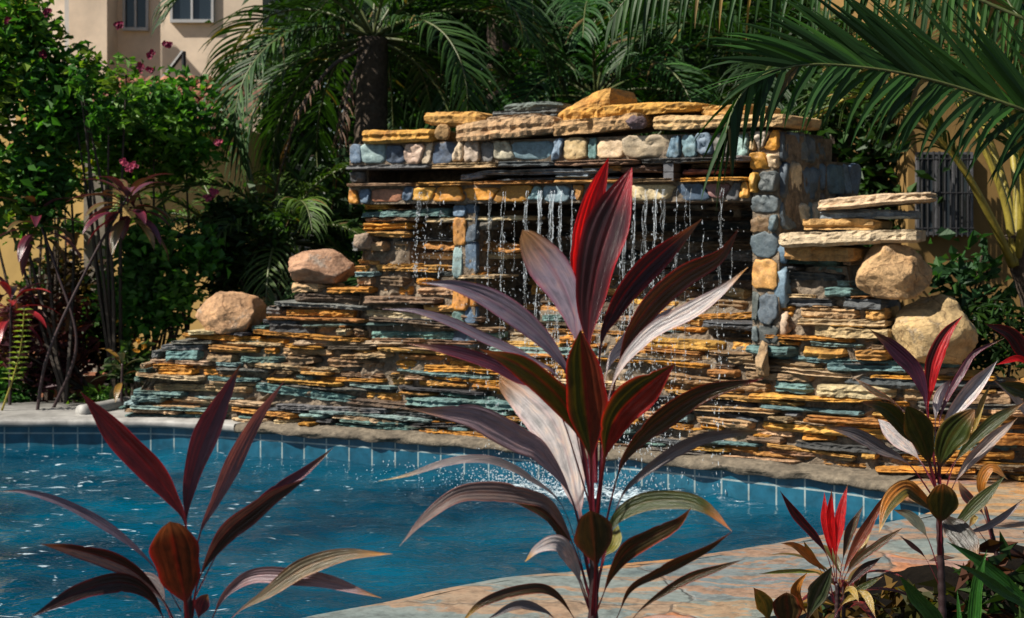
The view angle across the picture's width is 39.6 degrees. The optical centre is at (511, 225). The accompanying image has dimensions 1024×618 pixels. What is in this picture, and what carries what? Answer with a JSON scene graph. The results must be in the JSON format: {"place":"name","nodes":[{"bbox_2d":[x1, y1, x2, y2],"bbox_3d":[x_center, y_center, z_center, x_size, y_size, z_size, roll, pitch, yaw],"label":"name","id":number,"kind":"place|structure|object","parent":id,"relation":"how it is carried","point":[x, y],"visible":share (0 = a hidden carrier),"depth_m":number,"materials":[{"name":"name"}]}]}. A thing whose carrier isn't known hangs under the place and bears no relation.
{"place":"outdoors","nodes":[
{"label":"outdoors","id":0,"kind":"place"},
{"bbox_2d":[0,135,112,373],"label":"garden wall","id":1,"kind":"structure","parent":0,"point":[11,263],"depth_m":12.60,"materials":[{"name":"beige paint"}]},
{"bbox_2d":[59,217,85,244],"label":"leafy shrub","id":2,"kind":"object","parent":1,"relation":"attached to","point":[78,228],"visible":0.49,"depth_m":12.35,"materials":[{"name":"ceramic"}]},
{"bbox_2d":[0,0,308,299],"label":"cream house","id":3,"kind":"structure","parent":0,"point":[186,28],"depth_m":18.75,"materials":[{"name":"beige paint"}]},
{"bbox_2d":[122,0,149,30],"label":"window","id":4,"kind":"structure","parent":3,"relation":"in","point":[135,13],"depth_m":18.99,"materials":[{"name":"white glass"}]},
{"bbox_2d":[160,50,185,78],"bbox_3d":[-4.110,-1.906,17.200,0.348,0.425,0.060,0,0,0],"label":"stair railing","id":5,"kind":"object","parent":3,"relation":"attached to","point":[181,55],"visible":0.47,"depth_m":17.18,"materials":[{"name":"metal"}]},
{"bbox_2d":[170,0,214,22],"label":"window","id":6,"kind":"structure","parent":3,"relation":"in","point":[183,11],"depth_m":18.74,"materials":[{"name":"white glass"}]},
{"bbox_2d":[298,0,548,169],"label":"garden tree","id":7,"kind":"object","parent":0,"point":[349,62],"depth_m":21.95,"materials":[{"name":"green plant"}]},
{"bbox_2d":[13,232,864,616],"bbox_3d":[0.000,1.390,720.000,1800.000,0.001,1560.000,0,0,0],"label":"ground","id":8,"kind":"structure","parent":0,"point":[137,382],"depth_m":11.68,"materials":[{"name":"soil"}]},
{"bbox_2d":[0,308,32,410],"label":"fern frond","id":9,"kind":"object","parent":8,"relation":"on","point":[16,366],"visible":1,"depth_m":9.95,"materials":[{"name":"green plant"}]},
{"bbox_2d":[0,360,55,402],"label":"leafy shrub","id":10,"kind":"object","parent":8,"relation":"on","point":[18,396],"visible":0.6,"depth_m":10.55,"materials":[{"name":"green plant"}]},
{"bbox_2d":[0,276,61,404],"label":"cordyline plant","id":11,"kind":"object","parent":8,"relation":"on","point":[10,290],"visible":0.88,"depth_m":10.29,"materials":[{"name":"red plant"}]},
{"bbox_2d":[0,196,88,407],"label":"cordyline plant","id":12,"kind":"object","parent":8,"relation":"on","point":[24,247],"visible":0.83,"depth_m":10.13,"materials":[{"name":"purple plant"}]},
{"bbox_2d":[0,153,97,400],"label":"leafy shrub","id":13,"kind":"object","parent":8,"relation":"on","point":[48,396],"visible":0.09,"depth_m":11.21,"materials":[{"name":"green plant"}]},
{"bbox_2d":[0,255,102,402],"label":"leafy shrub","id":14,"kind":"object","parent":8,"relation":"on","point":[38,362],"visible":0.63,"depth_m":10.62,"materials":[{"name":"green plant"}]},
{"bbox_2d":[28,350,80,397],"bbox_3d":[-3.716,1.180,11.600,0.432,0.420,0.425,0,0,0],"label":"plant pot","id":15,"kind":"object","parent":8,"relation":"on","point":[55,391],"visible":0.09,"depth_m":11.51,"materials":[{"name":"ceramic"}]},
{"bbox_2d":[35,292,69,345],"bbox_3d":[-3.703,0.774,11.416,0.387,0.516,0.393,0,0,0],"label":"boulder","id":16,"kind":"object","parent":15,"relation":"on","point":[67,321],"visible":0.06,"depth_m":11.29,"materials":[{"name":"stone"}]},
{"bbox_2d":[0,235,139,388],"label":"leafy shrub","id":17,"kind":"object","parent":8,"relation":"on","point":[96,330],"visible":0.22,"depth_m":11.94,"materials":[{"name":"green plant"}]},
{"bbox_2d":[0,0,172,403],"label":"flowering shrub","id":18,"kind":"object","parent":8,"relation":"on","point":[29,49],"visible":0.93,"depth_m":10.23,"materials":[{"name":"green plant"}]},
{"bbox_2d":[70,372,106,402],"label":"leafy plant","id":19,"kind":"object","parent":8,"relation":"on","point":[97,381],"visible":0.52,"depth_m":10.90,"materials":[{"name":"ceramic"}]},
{"bbox_2d":[80,364,100,375],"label":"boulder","id":20,"kind":"object","parent":8,"relation":"on","point":[96,369],"visible":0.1,"depth_m":11.19,"materials":[{"name":"stone"}]},
{"bbox_2d":[66,382,142,403],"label":"ground plant","id":21,"kind":"object","parent":8,"relation":"on","point":[101,395],"visible":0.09,"depth_m":10.49,"materials":[{"name":"green plant"}]},
{"bbox_2d":[36,158,174,409],"bbox_3d":[-2.875,0.459,9.975,0.976,1.866,0.695,0,0,0],"label":"cordyline plant","id":22,"kind":"object","parent":8,"relation":"on","point":[122,225],"visible":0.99,"depth_m":9.99,"materials":[{"name":"purple plant"}]},
{"bbox_2d":[91,348,145,402],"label":"cordyline plant","id":23,"kind":"object","parent":8,"relation":"on","point":[116,390],"visible":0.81,"depth_m":10.09,"materials":[{"name":"green plant"}]},
{"bbox_2d":[52,45,186,396],"bbox_3d":[-2.855,0.058,10.304,0.945,2.672,0.749,0,0,0],"label":"flowering shrub","id":24,"kind":"object","parent":8,"relation":"on","point":[138,104],"visible":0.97,"depth_m":10.24,"materials":[{"name":"green plant"}]},
{"bbox_2d":[0,402,240,431],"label":"pool coping","id":25,"kind":"object","parent":8,"relation":"on","point":[26,414],"visible":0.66,"depth_m":9.53,"materials":[{"name":"beige stone"}]},
{"bbox_2d":[75,396,130,414],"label":"kerb","id":26,"kind":"structure","parent":25,"relation":"on","point":[106,405],"depth_m":9.93,"materials":[{"name":"white stone"}]},
{"bbox_2d":[99,338,155,396],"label":"ground plant","id":27,"kind":"object","parent":8,"relation":"on","point":[143,352],"visible":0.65,"depth_m":10.30,"materials":[{"name":"green plant"}]},
{"bbox_2d":[22,75,274,349],"bbox_3d":[-4.175,-0.193,16.550,2.632,3.165,2.300,0,0,0],"label":"bush","id":28,"kind":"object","parent":8,"relation":"on","point":[196,324],"depth_m":15.80,"materials":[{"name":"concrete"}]},
{"bbox_2d":[131,330,175,360],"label":"cordyline plant","id":29,"kind":"object","parent":8,"relation":"on","point":[154,341],"visible":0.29,"depth_m":10.52,"materials":[{"name":"green plant"}]},
{"bbox_2d":[74,65,250,338],"bbox_3d":[-2.951,0.057,11.382,1.683,2.677,1.294,0,0,0],"label":"leafy shrub","id":30,"kind":"object","parent":8,"relation":"on","point":[179,146],"visible":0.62,"depth_m":11.21,"materials":[{"name":"green plant"}]},
{"bbox_2d":[82,203,251,380],"bbox_3d":[-2.643,0.614,10.863,1.292,1.567,1.018,0,0,0],"label":"leafy shrub","id":31,"kind":"object","parent":8,"relation":"on","point":[152,296],"visible":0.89,"depth_m":10.61,"materials":[{"name":"green plant"}]},
{"bbox_2d":[0,364,391,617],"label":"cordyline plant","id":32,"kind":"object","parent":8,"relation":"on","point":[174,550],"visible":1,"depth_m":2.86,"materials":[{"name":"red plant"}]},
{"bbox_2d":[103,169,339,297],"bbox_3d":[-2.541,0.424,12.230,2.048,1.932,2.107,0,0,-34],"label":"fern palm","id":33,"kind":"object","parent":8,"relation":"on","point":[181,203],"visible":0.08,"depth_m":12.04,"materials":[{"name":"green plant"}]},
{"bbox_2d":[170,180,293,306],"bbox_3d":[-2.154,0.522,11.181,0.953,1.752,0.781,0,0,0],"label":"leafy shrub","id":34,"kind":"object","parent":8,"relation":"on","point":[237,207],"visible":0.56,"depth_m":11.04,"materials":[{"name":"green plant"}]},
{"bbox_2d":[150,162,370,324],"bbox_3d":[-1.884,0.436,11.697,1.990,1.908,2.234,0,0,0],"label":"fern palm","id":35,"kind":"object","parent":8,"relation":"on","point":[292,207],"visible":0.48,"depth_m":11.23,"materials":[{"name":"green plant"}]},
{"bbox_2d":[220,212,362,300],"bbox_3d":[-1.269,0.609,11.565,2.003,1.562,2.074,0,0,26],"label":"fern palm","id":36,"kind":"object","parent":8,"relation":"on","point":[354,253],"visible":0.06,"depth_m":11.44,"materials":[{"name":"green plant"}]},
{"bbox_2d":[204,0,486,253],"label":"palm tree","id":37,"kind":"object","parent":8,"relation":"on","point":[335,91],"visible":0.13,"depth_m":17.26,"materials":[{"name":"green plant"}]},
{"bbox_2d":[313,148,387,285],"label":"garden hedge","id":38,"kind":"object","parent":8,"relation":"on","point":[343,201],"visible":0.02,"depth_m":11.74,"materials":[{"name":"green plant"}]},
{"bbox_2d":[151,0,584,258],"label":"palm tree","id":39,"kind":"object","parent":8,"relation":"on","point":[368,47],"visible":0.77,"depth_m":12.53,"materials":[{"name":"green plant"}]},
{"bbox_2d":[315,0,673,121],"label":"palm tree","id":40,"kind":"object","parent":8,"relation":"on","point":[491,39],"visible":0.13,"depth_m":16.33,"materials":[{"name":"green plant"}]},
{"bbox_2d":[367,0,677,129],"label":"garden tree","id":41,"kind":"object","parent":8,"relation":"on","point":[565,30],"depth_m":18.13,"materials":[{"name":"green plant"}]},
{"bbox_2d":[119,130,1023,480],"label":"rock waterfall","id":42,"kind":"object","parent":8,"relation":"on","point":[327,352],"visible":0.8,"depth_m":8.61,"materials":[{"name":"stone"}]},
{"bbox_2d":[195,291,266,333],"bbox_3d":[-1.905,0.588,9.624,0.468,0.283,0.349,0,0,0],"label":"boulder","id":43,"kind":"object","parent":42,"relation":"on","point":[222,312],"visible":0.94,"depth_m":9.51,"materials":[{"name":"stone"}]},
{"bbox_2d":[288,249,356,283],"bbox_3d":[-1.238,0.270,9.354,0.444,0.233,0.357,0,0,0],"label":"boulder","id":44,"kind":"object","parent":42,"relation":"on","point":[326,266],"visible":0.98,"depth_m":9.25,"materials":[{"name":"stone"}]},
{"bbox_2d":[353,233,372,248],"bbox_3d":[-0.949,0.098,9.071,0.123,0.103,0.077,0,0,0],"label":"cobble","id":45,"kind":"object","parent":42,"relation":"on","point":[363,241],"visible":1,"depth_m":9.04,"materials":[{"name":"stone"}]},
{"bbox_2d":[362,129,456,143],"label":"stone slab","id":46,"kind":"structure","parent":42,"relation":"on","point":[395,136],"depth_m":8.91,"materials":[{"name":"stone"}]},
{"bbox_2d":[435,124,450,139],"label":"cobble","id":47,"kind":"object","parent":42,"relation":"on","point":[442,131],"visible":1,"depth_m":8.73,"materials":[{"name":"stone"}]},
{"bbox_2d":[456,115,565,141],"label":"stone slab","id":48,"kind":"structure","parent":42,"relation":"on","point":[532,127],"depth_m":8.55,"materials":[{"name":"beige stone"}]},
{"bbox_2d":[424,111,492,127],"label":"stone slab","id":49,"kind":"structure","parent":48,"relation":"on","point":[454,119],"depth_m":8.75,"materials":[{"name":"stone"}]},
{"bbox_2d":[487,113,545,119],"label":"stone slab","id":50,"kind":"structure","parent":48,"relation":"on","point":[509,116],"depth_m":8.59,"materials":[{"name":"beige stone"}]},
{"bbox_2d":[491,108,562,116],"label":"stone slab","id":51,"kind":"structure","parent":50,"relation":"on","point":[551,112],"depth_m":8.62,"materials":[{"name":"grey stone"}]},
{"bbox_2d":[503,101,571,110],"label":"stone slab","id":52,"kind":"structure","parent":51,"relation":"on","point":[542,105],"depth_m":8.60,"materials":[{"name":"grey stone"}]},
{"bbox_2d":[552,113,665,137],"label":"stone slab","id":53,"kind":"structure","parent":42,"relation":"on","point":[614,126],"depth_m":8.34,"materials":[{"name":"beige stone"}]},
{"bbox_2d":[558,88,636,119],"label":"stone slab","id":54,"kind":"structure","parent":53,"relation":"on","point":[604,97],"depth_m":8.41,"materials":[{"name":"orange stone"}]},
{"bbox_2d":[625,115,647,128],"bbox_3d":[0.716,-0.594,8.180,0.130,0.083,0.072,0,0,0],"label":"cobble","id":55,"kind":"object","parent":53,"relation":"on","point":[635,122],"visible":1,"depth_m":8.16,"materials":[{"name":"stone"}]},
{"bbox_2d":[579,102,715,116],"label":"stone slab","id":56,"kind":"structure","parent":53,"relation":"on","point":[667,108],"depth_m":8.18,"materials":[{"name":"stone"}]},
{"bbox_2d":[653,114,821,132],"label":"stone slab","id":57,"kind":"structure","parent":42,"relation":"on","point":[687,123],"depth_m":7.98,"materials":[{"name":"beige stone"}]},
{"bbox_2d":[701,104,780,115],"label":"stone slab","id":58,"kind":"structure","parent":57,"relation":"on","point":[710,110],"depth_m":8.02,"materials":[{"name":"stone"}]},
{"bbox_2d":[755,340,769,375],"bbox_3d":[1.368,0.726,7.784,0.079,0.194,0.159,0,0,0],"label":"cobble","id":59,"kind":"object","parent":42,"relation":"on","point":[762,364],"visible":1,"depth_m":7.73,"materials":[{"name":"stone"}]},
{"bbox_2d":[784,246,870,261],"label":"stone slab","id":60,"kind":"structure","parent":42,"relation":"on","point":[838,253],"depth_m":7.53,"materials":[{"name":"brown stone"}]},
{"bbox_2d":[778,229,925,247],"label":"stone slab","id":61,"kind":"structure","parent":60,"relation":"on","point":[830,239],"depth_m":7.39,"materials":[{"name":"beige stone"}]},
{"bbox_2d":[802,218,891,229],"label":"stone slab","id":62,"kind":"structure","parent":61,"relation":"on","point":[847,224],"depth_m":7.48,"materials":[{"name":"stone"}]},
{"bbox_2d":[820,209,920,218],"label":"stone slab","id":63,"kind":"structure","parent":62,"relation":"on","point":[864,214],"depth_m":7.41,"materials":[{"name":"grey stone"}]},
{"bbox_2d":[817,192,936,209],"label":"stone slab","id":64,"kind":"structure","parent":63,"relation":"on","point":[878,201],"depth_m":7.34,"materials":[{"name":"beige stone"}]},
{"bbox_2d":[855,243,932,299],"bbox_3d":[1.997,0.230,7.415,0.348,0.310,0.337,0,0,-39],"label":"boulder","id":65,"kind":"object","parent":42,"relation":"on","point":[893,271],"visible":0.97,"depth_m":7.30,"materials":[{"name":"stone"}]},
{"bbox_2d":[891,294,977,364],"bbox_3d":[2.188,0.554,7.417,0.412,0.386,0.456,0,0,0],"label":"boulder","id":66,"kind":"object","parent":42,"relation":"on","point":[920,325],"visible":0.78,"depth_m":7.28,"materials":[{"name":"stone"}]},
{"bbox_2d":[381,158,772,617],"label":"cordyline plant","id":67,"kind":"object","parent":8,"relation":"on","point":[574,419],"visible":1,"depth_m":2.95,"materials":[{"name":"red plant"}]},
{"bbox_2d":[390,0,790,136],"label":"palm tree","id":68,"kind":"object","parent":8,"relation":"on","point":[590,34],"visible":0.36,"depth_m":13.12,"materials":[{"name":"green plant"}]},
{"bbox_2d":[473,1,739,105],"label":"garden tree","id":69,"kind":"object","parent":8,"relation":"on","point":[637,46],"depth_m":23.88,"materials":[{"name":"green plant"}]},
{"bbox_2d":[521,0,814,135],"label":"garden tree","id":70,"kind":"object","parent":8,"relation":"on","point":[689,56],"visible":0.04,"depth_m":17.43,"materials":[{"name":"green plant"}]},
{"bbox_2d":[324,477,1023,617],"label":"pool deck","id":71,"kind":"structure","parent":8,"relation":"on","point":[727,592],"depth_m":5.18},
{"bbox_2d":[303,486,931,617],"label":"deck edge","id":72,"kind":"object","parent":71,"relation":"on","point":[906,500],"visible":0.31,"depth_m":5.29,"materials":[{"name":"beige stone"}]},
{"bbox_2d":[582,0,884,208],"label":"palm tree","id":73,"kind":"object","parent":8,"relation":"on","point":[723,27],"visible":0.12,"depth_m":12.00,"materials":[{"name":"green plant"}]},
{"bbox_2d":[652,0,820,104],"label":"palm tree","id":74,"kind":"object","parent":8,"relation":"on","point":[705,52],"visible":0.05,"depth_m":16.47,"materials":[{"name":"green plant"}]},
{"bbox_2d":[658,0,814,89],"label":"garden tree","id":75,"kind":"object","parent":8,"relation":"on","point":[807,4],"depth_m":23.11,"materials":[{"name":"green plant"}]},
{"bbox_2d":[742,0,811,98],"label":"garden tree","id":76,"kind":"object","parent":8,"relation":"on","point":[795,17],"depth_m":18.03,"materials":[{"name":"green plant"}]},
{"bbox_2d":[605,0,1023,208],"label":"palm tree","id":77,"kind":"object","parent":8,"relation":"on","point":[905,52],"visible":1,"depth_m":5.87,"materials":[{"name":"green plant"}]},
{"bbox_2d":[753,484,901,617],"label":"cordyline plant","id":78,"kind":"object","parent":8,"relation":"on","point":[788,605],"visible":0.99,"depth_m":4.26,"materials":[{"name":"red plant"}]},
{"bbox_2d":[772,545,906,617],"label":"cordyline plant","id":79,"kind":"object","parent":8,"relation":"on","point":[863,605],"visible":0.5,"depth_m":4.44,"materials":[{"name":"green plant"}]},
{"bbox_2d":[748,6,949,264],"bbox_3d":[2.471,-0.107,11.204,1.691,3.112,2.295,0,0,0],"label":"garden hedge","id":80,"kind":"object","parent":8,"relation":"on","point":[871,169],"visible":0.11,"depth_m":10.92,"materials":[{"name":"green plant"}]},
{"bbox_2d":[801,573,965,617],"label":"ground plant","id":81,"kind":"object","parent":8,"relation":"on","point":[902,606],"visible":0.57,"depth_m":4.56,"materials":[{"name":"green plant"}]},
{"bbox_2d":[783,0,1023,312],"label":"palm tree","id":82,"kind":"object","parent":8,"relation":"on","point":[1011,243],"visible":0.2,"depth_m":8.43,"materials":[{"name":"green plant"}]},
{"bbox_2d":[821,0,1023,379],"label":"ochre house","id":83,"kind":"structure","parent":8,"relation":"on","point":[957,208],"depth_m":10.60,"materials":[{"name":"yellow paint"}]},
{"bbox_2d":[915,151,973,236],"bbox_3d":[3.198,-0.231,10.556,0.447,0.628,0.188,0,0,0],"label":"window","id":84,"kind":"structure","parent":83,"relation":"in","point":[955,212],"depth_m":10.56,"materials":[{"name":"grey metal"}]},
{"bbox_2d":[867,565,981,617],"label":"boulder","id":85,"kind":"object","parent":8,"relation":"on","point":[915,575],"visible":0.38,"depth_m":4.96,"materials":[{"name":"brown stone"}]},
{"bbox_2d":[826,315,1023,617],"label":"cordyline plant","id":86,"kind":"object","parent":8,"relation":"on","point":[906,429],"visible":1,"depth_m":4.15,"materials":[{"name":"green plant"}]},
{"bbox_2d":[899,542,1023,617],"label":"strap leaf plant","id":87,"kind":"object","parent":8,"relation":"on","point":[995,579],"visible":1,"depth_m":3.87,"materials":[{"name":"green plant"}]},
{"bbox_2d":[928,227,1017,369],"bbox_3d":[2.849,0.701,8.890,0.577,1.386,0.472,0,0,39],"label":"leafy shrub","id":88,"kind":"object","parent":8,"relation":"on","point":[962,271],"visible":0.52,"depth_m":8.82,"materials":[{"name":"green plant"}]},
{"bbox_2d":[929,531,1023,617],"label":"ground plant","id":89,"kind":"object","parent":8,"relation":"on","point":[994,605],"visible":0.57,"depth_m":4.42,"materials":[{"name":"green plant"}]},
{"bbox_2d":[957,463,1023,560],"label":"cordyline plant","id":90,"kind":"object","parent":8,"relation":"on","point":[980,500],"visible":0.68,"depth_m":4.56,"materials":[{"name":"green plant"}]},
{"bbox_2d":[959,287,1023,378],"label":"leafy shrub","id":91,"kind":"object","parent":8,"relation":"on","point":[986,313],"visible":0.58,"depth_m":8.31,"materials":[{"name":"green plant"}]},
{"bbox_2d":[983,544,1023,607],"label":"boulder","id":92,"kind":"object","parent":8,"relation":"on","point":[1015,563],"visible":0.12,"depth_m":4.78,"materials":[{"name":"brown stone"}]},
{"bbox_2d":[984,323,1023,413],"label":"cordyline plant","id":93,"kind":"object","parent":8,"relation":"on","point":[1014,390],"visible":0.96,"depth_m":5.12,"materials":[{"name":"red plant"}]},
{"bbox_2d":[0,446,895,617],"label":"pool water","id":94,"kind":"structure","parent":0,"point":[320,508],"depth_m":7.03,"materials":[{"name":"blue liquid"}]},
{"bbox_2d":[246,411,670,513],"bbox_3d":[-0.248,1.306,8.230,2.862,0.400,1.048,0,0,28],"label":"water splash","id":95,"kind":"object","parent":94,"relation":"on","point":[542,482],"visible":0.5,"depth_m":8.14,"materials":[{"name":"white liquid"}]},
{"bbox_2d":[389,189,748,494],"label":"falling water","id":96,"kind":"structure","parent":94,"relation":"on","point":[550,222],"depth_m":8.34,"materials":[{"name":"white liquid"}]},
{"label":"pool floor","id":97,"kind":"structure","parent":0,"visible":0},
{"bbox_2d":[0,427,929,519],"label":"pool wall","id":98,"kind":"structure","parent":97,"relation":"on","point":[801,492],"depth_m":8.66,"materials":[{"name":"tile"}]},
{"bbox_2d":[234,420,916,492],"bbox_3d":[0.222,1.364,8.455,4.458,0.190,0.584,0,0,30],"label":"pool coping","id":99,"kind":"object","parent":98,"relation":"on","point":[868,479],"visible":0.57,"depth_m":8.01,"materials":[{"name":"beige stone"}]}
]}

